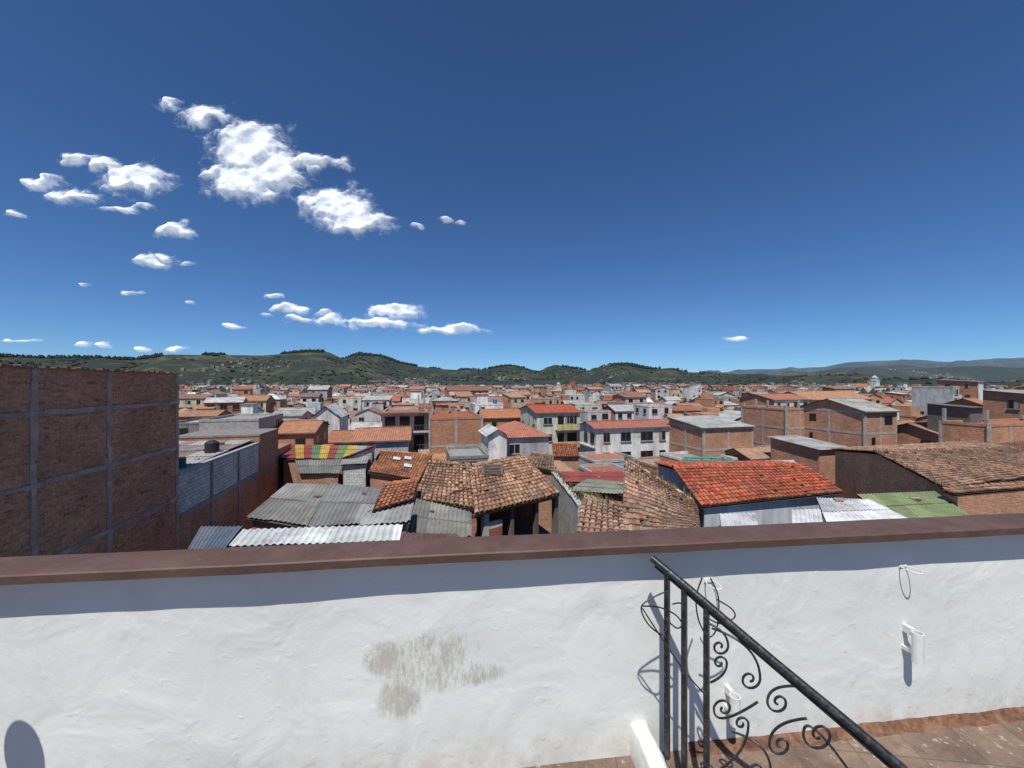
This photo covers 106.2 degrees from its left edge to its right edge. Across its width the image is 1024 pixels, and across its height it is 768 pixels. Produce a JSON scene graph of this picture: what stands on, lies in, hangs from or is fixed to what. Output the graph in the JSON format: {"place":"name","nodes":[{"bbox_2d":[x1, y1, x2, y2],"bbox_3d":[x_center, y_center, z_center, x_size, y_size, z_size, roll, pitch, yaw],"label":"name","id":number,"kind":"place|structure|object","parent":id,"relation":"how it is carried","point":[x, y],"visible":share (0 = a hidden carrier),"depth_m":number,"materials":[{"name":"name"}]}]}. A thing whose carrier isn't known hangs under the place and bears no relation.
{"place":"outdoors","nodes":[
{"label":"outdoors","id":0,"kind":"place"},
{"bbox_2d":[21,177,129,213],"bbox_3d":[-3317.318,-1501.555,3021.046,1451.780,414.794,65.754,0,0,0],"label":"cloud","id":1,"kind":"structure","parent":0,"point":[61,194],"depth_m":3010.27,"materials":[{"name":"white"}]},
{"bbox_2d":[0,363,179,556],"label":"brick building","id":2,"kind":"structure","parent":0,"point":[89,461],"depth_m":15.22,"materials":[{"name":"brick"}]},
{"bbox_2d":[58,152,123,171],"bbox_3d":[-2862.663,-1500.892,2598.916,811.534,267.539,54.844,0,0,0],"label":"cloud","id":3,"kind":"structure","parent":0,"point":[77,158],"depth_m":2588.80,"materials":[{"name":"white"}]},
{"bbox_2d":[100,164,168,193],"bbox_3d":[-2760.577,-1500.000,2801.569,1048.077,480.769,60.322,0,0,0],"label":"cloud","id":4,"kind":"structure","parent":0,"point":[133,176],"depth_m":2794.03,"materials":[{"name":"white"}]},
{"bbox_2d":[133,249,170,265],"bbox_3d":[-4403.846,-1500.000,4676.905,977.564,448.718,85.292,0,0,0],"label":"cloud","id":5,"kind":"structure","parent":0,"point":[150,260],"depth_m":4664.90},
{"bbox_2d":[157,223,190,235],"bbox_3d":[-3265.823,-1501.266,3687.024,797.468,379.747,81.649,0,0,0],"label":"cloud","id":6,"kind":"structure","parent":0,"point":[174,229],"depth_m":3683.33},
{"bbox_2d":[179,417,210,434],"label":"concrete house","id":7,"kind":"structure","parent":0,"point":[188,426],"depth_m":56.69,"materials":[{"name":"paint"}]},
{"bbox_2d":[179,404,230,420],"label":"town house","id":8,"kind":"structure","parent":0,"point":[188,414],"depth_m":89.30,"materials":[{"name":"tile"}]},
{"bbox_2d":[188,526,242,548],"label":"blue grey metal shed","id":9,"kind":"structure","parent":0,"point":[215,537],"depth_m":15.04,"materials":[{"name":"metal"}]},
{"bbox_2d":[195,390,247,413],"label":"town house","id":10,"kind":"structure","parent":0,"point":[231,405],"depth_m":99.02,"materials":[{"name":"paint"}]},
{"bbox_2d":[179,428,290,505],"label":"brick house","id":11,"kind":"structure","parent":0,"point":[271,449],"depth_m":33.27,"materials":[{"name":"brick"}]},
{"bbox_2d":[239,403,259,413],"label":"town house","id":12,"kind":"structure","parent":0,"point":[249,408],"depth_m":92.40,"materials":[{"name":"paint"}]},
{"bbox_2d":[238,395,274,412],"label":"town house","id":13,"kind":"structure","parent":0,"point":[266,404],"depth_m":116.63,"materials":[{"name":"tile"}]},
{"bbox_2d":[169,97,345,202],"bbox_3d":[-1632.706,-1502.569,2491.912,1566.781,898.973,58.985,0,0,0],"label":"cloud","id":14,"kind":"structure","parent":0,"point":[260,167],"depth_m":2483.93,"materials":[{"name":"white"}]},
{"bbox_2d":[247,483,329,529],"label":"grey sheet roof house","id":15,"kind":"structure","parent":0,"point":[290,505],"depth_m":18.09,"materials":[{"name":"metal"}]},
{"bbox_2d":[269,304,309,323],"bbox_3d":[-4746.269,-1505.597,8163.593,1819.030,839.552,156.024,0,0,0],"label":"cloud","id":16,"kind":"structure","parent":0,"point":[288,308],"depth_m":8157.96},
{"bbox_2d":[273,410,312,419],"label":"town house","id":17,"kind":"structure","parent":0,"point":[295,414],"depth_m":94.05,"materials":[{"name":"paint"}]},
{"bbox_2d":[229,524,402,546],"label":"white metal roof shed","id":18,"kind":"structure","parent":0,"point":[294,536],"depth_m":12.87,"materials":[{"name":"metal"}]},
{"bbox_2d":[295,459,341,484],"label":"grey sheet roof house","id":19,"kind":"structure","parent":0,"point":[323,471],"depth_m":31.86,"materials":[{"name":"metal"}]},
{"bbox_2d":[280,444,375,486],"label":"striped metal roof house","id":20,"kind":"structure","parent":0,"point":[289,457],"depth_m":37.57,"materials":[{"name":"metal"}]},
{"bbox_2d":[310,404,349,434],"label":"white gable house","id":21,"kind":"structure","parent":0,"point":[338,420],"depth_m":72.96,"materials":[{"name":"paint"}]},
{"bbox_2d":[317,309,344,322],"bbox_3d":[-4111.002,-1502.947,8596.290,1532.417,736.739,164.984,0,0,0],"label":"cloud","id":22,"kind":"structure","parent":0,"point":[326,318],"depth_m":8570.11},
{"bbox_2d":[328,424,354,445],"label":"town house","id":23,"kind":"structure","parent":0,"point":[339,437],"depth_m":68.63,"materials":[{"name":"paint"}]},
{"bbox_2d":[296,188,389,235],"bbox_3d":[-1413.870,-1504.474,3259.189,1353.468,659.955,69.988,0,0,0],"label":"cloud","id":24,"kind":"structure","parent":0,"point":[346,211],"depth_m":3247.57,"materials":[{"name":"white"}]},
{"bbox_2d":[308,483,381,527],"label":"grey sheet roof house","id":25,"kind":"structure","parent":0,"point":[343,505],"depth_m":18.26,"materials":[{"name":"metal"}]},
{"bbox_2d":[339,390,363,410],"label":"town house","id":26,"kind":"structure","parent":0,"point":[351,403],"depth_m":132.63,"materials":[{"name":"paint"}]},
{"bbox_2d":[340,444,375,486],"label":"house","id":27,"kind":"structure","parent":0,"point":[367,452],"depth_m":34.09,"materials":[{"name":"concrete"}]},
{"bbox_2d":[361,396,391,408],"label":"town house","id":28,"kind":"structure","parent":0,"point":[366,402],"depth_m":124.29,"materials":[{"name":"paint"}]},
{"bbox_2d":[349,426,411,459],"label":"orange roof house","id":29,"kind":"structure","parent":0,"point":[398,438],"depth_m":45.45,"materials":[{"name":"tile"}]},
{"bbox_2d":[349,305,421,330],"bbox_3d":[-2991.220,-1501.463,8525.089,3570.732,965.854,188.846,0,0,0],"label":"cloud","id":30,"kind":"structure","parent":0,"point":[383,324],"depth_m":8508.56,"materials":[{"name":"white"}]},
{"bbox_2d":[368,450,432,487],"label":"orange tile roof house","id":31,"kind":"structure","parent":0,"point":[385,467],"depth_m":32.51,"materials":[{"name":"tile"}]},
{"bbox_2d":[378,408,430,451],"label":"grey balcony house","id":32,"kind":"structure","parent":0,"point":[415,419],"depth_m":53.97,"materials":[{"name":"paint"}]},
{"bbox_2d":[398,390,433,405],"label":"town house","id":33,"kind":"structure","parent":0,"point":[412,400],"depth_m":117.80,"materials":[{"name":"paint"}]},
{"bbox_2d":[401,532,459,539],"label":"red sheet roof shed","id":34,"kind":"structure","parent":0,"point":[411,536],"depth_m":15.18,"materials":[{"name":"metal"}]},
{"bbox_2d":[408,498,471,536],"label":"grey sheet roof shed","id":35,"kind":"structure","parent":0,"point":[429,517],"depth_m":18.02,"materials":[{"name":"metal"}]},
{"bbox_2d":[416,323,472,334],"bbox_3d":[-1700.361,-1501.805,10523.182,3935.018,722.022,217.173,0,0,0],"label":"cloud","id":36,"kind":"structure","parent":0,"point":[452,330],"depth_m":10499.70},
{"bbox_2d":[428,402,482,453],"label":"brick apartment building","id":37,"kind":"structure","parent":0,"point":[455,428],"depth_m":50.89,"materials":[{"name":"brick"}]},
{"bbox_2d":[445,386,488,396],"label":"red brick school building","id":38,"kind":"structure","parent":0,"point":[476,389],"depth_m":194.72,"materials":[{"name":"brick"}]},
{"bbox_2d":[446,446,488,462],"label":"dark roof house","id":39,"kind":"structure","parent":0,"point":[474,454],"depth_m":40.79,"materials":[{"name":"concrete"}]},
{"bbox_2d":[472,393,502,412],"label":"town house","id":40,"kind":"structure","parent":0,"point":[482,402],"depth_m":96.28,"materials":[{"name":"paint"}]},
{"bbox_2d":[476,408,520,426],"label":"orange roof house","id":41,"kind":"structure","parent":0,"point":[495,417],"depth_m":76.58,"materials":[{"name":"ceramic"}]},
{"bbox_2d":[0,352,1023,386],"bbox_3d":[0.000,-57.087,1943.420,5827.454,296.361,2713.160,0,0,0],"label":"hills","id":42,"kind":"structure","parent":0,"point":[311,362],"depth_m":1700.42,"materials":[{"name":"plant"}]},
{"bbox_2d":[0,349,1023,386],"bbox_3d":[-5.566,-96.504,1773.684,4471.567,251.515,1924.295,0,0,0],"label":"hillside forest","id":43,"kind":"object","parent":42,"relation":"on","point":[87,357],"visible":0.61,"depth_m":1767.45,"materials":[{"name":"green plant"}]},
{"bbox_2d":[179,360,1015,385],"bbox_3d":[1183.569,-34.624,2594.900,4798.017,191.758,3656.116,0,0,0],"label":"hillside houses","id":44,"kind":"structure","parent":42,"relation":"on","point":[409,380],"depth_m":1399.39,"materials":[{"name":"paint"}]},
{"bbox_2d":[0,0,1023,371],"label":"sky","id":45,"kind":"structure","parent":0,"point":[653,183],"materials":[{"name":"blue"}]},
{"bbox_2d":[502,393,525,407],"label":"town house","id":46,"kind":"structure","parent":0,"point":[510,400],"depth_m":136.32,"materials":[{"name":"paint"}]},
{"bbox_2d":[496,421,550,457],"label":"grey red hip roof house","id":47,"kind":"structure","parent":0,"point":[526,440],"depth_m":44.93,"materials":[{"name":"paint"}]},
{"bbox_2d":[519,404,582,453],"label":"yellow balcony apartment building","id":48,"kind":"structure","parent":0,"point":[558,423],"depth_m":63.13,"materials":[{"name":"paint"}]},
{"bbox_2d":[552,443,579,471],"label":"red tile roof house","id":49,"kind":"structure","parent":0,"point":[567,454],"depth_m":44.93,"materials":[{"name":"tile"}]},
{"bbox_2d":[569,402,600,408],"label":"town house","id":50,"kind":"structure","parent":0,"point":[585,405],"depth_m":101.13,"materials":[{"name":"paint"}]},
{"bbox_2d":[557,471,623,487],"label":"red sheet roof house","id":51,"kind":"structure","parent":0,"point":[575,478],"depth_m":33.66,"materials":[{"name":"metal"}]},
{"bbox_2d":[579,409,610,421],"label":"white apartment building","id":52,"kind":"structure","parent":0,"point":[593,415],"depth_m":85.89,"materials":[{"name":"paint"}]},
{"bbox_2d":[571,479,623,503],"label":"corrugated roof","id":53,"kind":"structure","parent":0,"point":[613,490],"depth_m":27.61,"materials":[{"name":"metal"}]},
{"bbox_2d":[579,463,624,474],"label":"courtyard house","id":54,"kind":"structure","parent":0,"point":[600,467],"depth_m":43.97,"materials":[{"name":"concrete"}]},
{"bbox_2d":[579,451,638,467],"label":"courtyard house","id":55,"kind":"structure","parent":0,"point":[615,457],"depth_m":50.62,"materials":[{"name":"paint"}]},
{"bbox_2d":[601,404,633,419],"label":"town house","id":56,"kind":"structure","parent":0,"point":[622,411],"depth_m":105.86,"materials":[{"name":"paint"}]},
{"bbox_2d":[672,405,699,415],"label":"town house","id":57,"kind":"structure","parent":0,"point":[686,410],"depth_m":109.31,"materials":[{"name":"tile"}]},
{"bbox_2d":[680,456,733,460],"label":"turquoise roof house","id":58,"kind":"structure","parent":0,"point":[688,458],"depth_m":43.07,"materials":[{"name":"paint"}]},
{"bbox_2d":[719,410,740,421],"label":"town house","id":59,"kind":"structure","parent":0,"point":[732,415],"depth_m":79.50,"materials":[{"name":"paint"}]},
{"bbox_2d":[739,393,811,407],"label":"long orange roof house","id":60,"kind":"structure","parent":0,"point":[782,399],"depth_m":92.95,"materials":[{"name":"tile"}]},
{"bbox_2d":[791,508,822,522],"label":"white metal roof shed","id":61,"kind":"structure","parent":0,"point":[805,515],"depth_m":17.48,"materials":[{"name":"paint"}]},
{"bbox_2d":[767,435,847,483],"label":"grey roof house","id":62,"kind":"structure","parent":0,"point":[818,456],"depth_m":43.98,"materials":[{"name":"brick"}]},
{"bbox_2d":[785,391,873,402],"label":"long orange roof house","id":63,"kind":"structure","parent":0,"point":[814,396],"depth_m":110.40,"materials":[{"name":"tile"}]},
{"bbox_2d":[689,358,1023,373],"bbox_3d":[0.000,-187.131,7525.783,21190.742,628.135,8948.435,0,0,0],"label":"hills","id":64,"kind":"structure","parent":0,"point":[1009,362],"depth_m":6947.23,"materials":[{"name":"plant"}]},
{"bbox_2d":[816,497,906,521],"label":"white metal roof shed","id":65,"kind":"structure","parent":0,"point":[839,509],"depth_m":18.96,"materials":[{"name":"paint"}]},
{"bbox_2d":[757,365,1023,381],"bbox_3d":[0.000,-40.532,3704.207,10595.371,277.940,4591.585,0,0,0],"label":"hills","id":66,"kind":"structure","parent":0,"point":[991,373],"depth_m":2867.42,"materials":[{"name":"plant"}]},
{"bbox_2d":[857,491,968,517],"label":"green metal roof house","id":67,"kind":"structure","parent":0,"point":[917,504],"depth_m":20.69,"materials":[{"name":"metal"}]},
{"bbox_2d":[897,422,938,444],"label":"brick house","id":68,"kind":"structure","parent":0,"point":[912,432],"depth_m":50.92,"materials":[{"name":"brick"}]},
{"bbox_2d":[831,440,1023,498],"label":"brown tile roof house","id":69,"kind":"structure","parent":0,"point":[862,469],"depth_m":29.40,"materials":[{"name":"tile"}]},
{"bbox_2d":[943,397,982,411],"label":"orange roof house","id":70,"kind":"structure","parent":0,"point":[972,401],"depth_m":64.72,"materials":[{"name":"tile"}]},
{"bbox_2d":[939,480,1023,514],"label":"brick yard building","id":71,"kind":"structure","parent":0,"point":[1007,497],"depth_m":21.33,"materials":[{"name":"brick"}]},
{"bbox_2d":[983,389,1023,418],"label":"building","id":72,"kind":"structure","parent":0,"point":[1000,404],"depth_m":53.95,"materials":[{"name":"brick"}]},
{"label":"ground","id":73,"kind":"structure","parent":0,"visible":0},
{"bbox_2d":[179,439,258,549],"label":"block wall house","id":74,"kind":"structure","parent":73,"relation":"on","point":[219,483],"depth_m":25.90,"materials":[{"name":"brick"}]},
{"bbox_2d":[198,413,282,430],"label":"concrete house","id":75,"kind":"structure","parent":73,"relation":"on","point":[253,421],"depth_m":48.40,"materials":[{"name":"grey concrete"}]},
{"bbox_2d":[275,420,329,444],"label":"orange roof house","id":76,"kind":"structure","parent":73,"relation":"on","point":[305,432],"depth_m":54.38,"materials":[{"name":"tile"}]},
{"bbox_2d":[341,457,368,486],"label":"block wall house","id":77,"kind":"structure","parent":73,"relation":"on","point":[354,471],"depth_m":31.21,"materials":[{"name":"concrete"}]},
{"bbox_2d":[348,421,381,429],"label":"town house","id":78,"kind":"structure","parent":73,"relation":"on","point":[357,424],"depth_m":90.07,"materials":[{"name":"paint"}]},
{"bbox_2d":[355,401,382,420],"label":"town house","id":79,"kind":"structure","parent":73,"relation":"on","point":[368,414],"depth_m":96.80,"materials":[{"name":"paint"}]},
{"bbox_2d":[360,503,413,535],"bbox_3d":[-5.408,10.796,16.843,2.019,10.409,2.583,0,0,-11],"label":"metal roof lean to","id":80,"kind":"object","parent":73,"relation":"on","point":[402,514],"visible":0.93,"depth_m":16.41,"materials":[{"name":"metal"}]},
{"bbox_2d":[368,478,418,512],"bbox_3d":[-6.017,10.724,20.056,1.915,10.551,4.877,0,0,-9],"label":"tile roof lean to","id":81,"kind":"object","parent":73,"relation":"on","point":[393,494],"visible":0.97,"depth_m":19.95,"materials":[{"name":"tile"}]},
{"bbox_2d":[416,460,476,536],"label":"old tile roof house","id":82,"kind":"structure","parent":73,"relation":"on","point":[441,482],"depth_m":23.73,"materials":[{"name":"tile"}]},
{"bbox_2d":[416,454,559,536],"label":"open gallery tile roof house","id":83,"kind":"structure","parent":73,"relation":"on","point":[510,493],"depth_m":24.17,"materials":[{"name":"tile"}]},
{"bbox_2d":[478,424,506,459],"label":"white gable house","id":84,"kind":"structure","parent":73,"relation":"on","point":[493,442],"depth_m":42.35,"materials":[{"name":"paint"}]},
{"bbox_2d":[0,513,1023,767],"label":"terrace parapet wall","id":85,"kind":"structure","parent":73,"relation":"on","point":[512,651],"depth_m":1.82,"materials":[{"name":"white paint"}]},
{"bbox_2d":[724,684,740,728],"bbox_3d":[1.099,1.603,1.921,0.048,0.148,0.100,0,0,0],"label":"pvc pipe stub","id":86,"kind":"object","parent":85,"relation":"attached to","point":[734,700],"visible":0.84,"depth_m":1.89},
{"bbox_2d":[688,707,1023,757],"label":"skirting","id":87,"kind":"object","parent":85,"relation":"attached to","point":[900,726],"visible":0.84,"depth_m":2.03,"materials":[{"name":"tile"}]},
{"bbox_2d":[901,623,924,665],"bbox_3d":[2.118,1.371,2.033,0.048,0.163,0.100,0,0,0],"label":"pvc pipe stub","id":88,"kind":"object","parent":85,"relation":"attached to","point":[916,650],"visible":1,"depth_m":2.00,"materials":[{"name":"plastic"}]},
{"bbox_2d":[527,451,553,532],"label":"orange tile roof house","id":89,"kind":"structure","parent":73,"relation":"on","point":[543,463],"depth_m":32.99,"materials":[{"name":"tile"}]},
{"bbox_2d":[427,448,942,502],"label":"roof grass","id":90,"kind":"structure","parent":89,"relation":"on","point":[607,499],"depth_m":23.85,"materials":[{"name":"green plant"}]},
{"bbox_2d":[551,471,581,533],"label":"boundary wall","id":91,"kind":"structure","parent":73,"relation":"on","point":[569,506],"depth_m":25.83,"materials":[{"name":"concrete"}]},
{"bbox_2d":[186,385,1011,393],"bbox_3d":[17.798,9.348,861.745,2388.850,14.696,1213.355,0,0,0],"label":"distant trees","id":92,"kind":"object","parent":73,"relation":"on","point":[223,389],"visible":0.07,"depth_m":300.85,"materials":[{"name":"green plant"}]},
{"bbox_2d":[576,494,625,532],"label":"brown tile roof house","id":93,"kind":"structure","parent":73,"relation":"on","point":[598,515],"depth_m":17.54,"materials":[{"name":"tile"}]},
{"bbox_2d":[179,382,1023,410],"bbox_3d":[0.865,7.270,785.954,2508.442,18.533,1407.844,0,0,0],"label":"distant town","id":94,"kind":"object","parent":73,"relation":"on","point":[728,396],"visible":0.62,"depth_m":202.38,"materials":[{"name":"paint"}]},
{"bbox_2d":[577,419,670,456],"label":"white apartment building","id":95,"kind":"structure","parent":73,"relation":"on","point":[643,438],"depth_m":55.71,"materials":[{"name":"paint"}]},
{"bbox_2d":[613,394,646,402],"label":"terrace apartment building","id":96,"kind":"structure","parent":73,"relation":"on","point":[632,398],"depth_m":119.49,"materials":[{"name":"paint"}]},
{"bbox_2d":[637,456,659,475],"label":"courtyard house","id":97,"kind":"structure","parent":73,"relation":"on","point":[648,462],"depth_m":51.00,"materials":[{"name":"ceramic"}]},
{"bbox_2d":[633,404,682,420],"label":"town house","id":98,"kind":"structure","parent":73,"relation":"on","point":[651,411],"depth_m":92.93,"materials":[{"name":"paint"}]},
{"bbox_2d":[622,458,700,529],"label":"brown tile roof house","id":99,"kind":"structure","parent":73,"relation":"on","point":[650,501],"depth_m":19.45,"materials":[{"name":"tile"}]},
{"bbox_2d":[660,451,737,460],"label":"courtyard house","id":100,"kind":"structure","parent":73,"relation":"on","point":[672,456],"depth_m":50.75,"materials":[{"name":"paint"}]},
{"bbox_2d":[667,415,753,456],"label":"brick frame house","id":101,"kind":"structure","parent":73,"relation":"on","point":[708,436],"depth_m":51.65,"materials":[{"name":"brick"}]},
{"bbox_2d":[720,512,757,525],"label":"white metal roof shed","id":102,"kind":"structure","parent":73,"relation":"on","point":[737,519],"depth_m":16.56,"materials":[{"name":"paint"}]},
{"bbox_2d":[654,460,842,526],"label":"red tile roof house","id":103,"kind":"structure","parent":73,"relation":"on","point":[772,492],"depth_m":21.48,"materials":[{"name":"tile"}]},
{"bbox_2d":[726,445,770,460],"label":"courtyard house","id":104,"kind":"structure","parent":73,"relation":"on","point":[754,453],"depth_m":49.14,"materials":[{"name":"ceramic"}]},
{"bbox_2d":[741,399,803,445],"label":"brick frame house","id":105,"kind":"structure","parent":73,"relation":"on","point":[766,420],"depth_m":59.57,"materials":[{"name":"brick"}]},
{"bbox_2d":[800,398,900,446],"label":"brick frame house","id":106,"kind":"structure","parent":73,"relation":"on","point":[850,422],"depth_m":52.10,"materials":[{"name":"brick"}]},
{"bbox_2d":[892,405,926,420],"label":"town house","id":107,"kind":"structure","parent":73,"relation":"on","point":[912,413],"depth_m":90.61,"materials":[{"name":"brick"}]},
{"bbox_2d":[911,386,961,414],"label":"white apartment building","id":108,"kind":"structure","parent":73,"relation":"on","point":[922,396],"depth_m":95.73,"materials":[{"name":"paint"}]},
{"bbox_2d":[925,403,982,431],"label":"dark canopy house","id":109,"kind":"structure","parent":73,"relation":"on","point":[969,414],"depth_m":47.72,"materials":[{"name":"concrete"}]},
{"bbox_2d":[937,379,982,400],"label":"brick building","id":110,"kind":"structure","parent":73,"relation":"on","point":[968,389],"depth_m":101.95,"materials":[{"name":"brick"}]},
{"bbox_2d":[939,408,1023,443],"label":"long brick house","id":111,"kind":"structure","parent":73,"relation":"on","point":[995,431],"depth_m":43.23,"materials":[{"name":"brick"}]},
{"bbox_3d":[0.500,8.940,-1.200,10.000,14.120,5.600,0,0,0],"label":"terrace building","id":112,"kind":"object","parent":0,"visible":0},
{"bbox_2d":[524,720,1023,767],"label":"terrace floor","id":113,"kind":"structure","parent":112,"relation":"on","point":[1000,745],"depth_m":1.91,"materials":[{"name":"tile"}]},
{"bbox_2d":[630,720,667,767],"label":"stair kerb","id":114,"kind":"structure","parent":113,"relation":"on","point":[645,751],"depth_m":1.80,"materials":[{"name":"paint"}]},
{"bbox_2d":[640,555,907,767],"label":"wrought iron railing","id":115,"kind":"object","parent":113,"relation":"on","point":[861,736],"visible":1,"depth_m":1.60,"materials":[{"name":"metal"}]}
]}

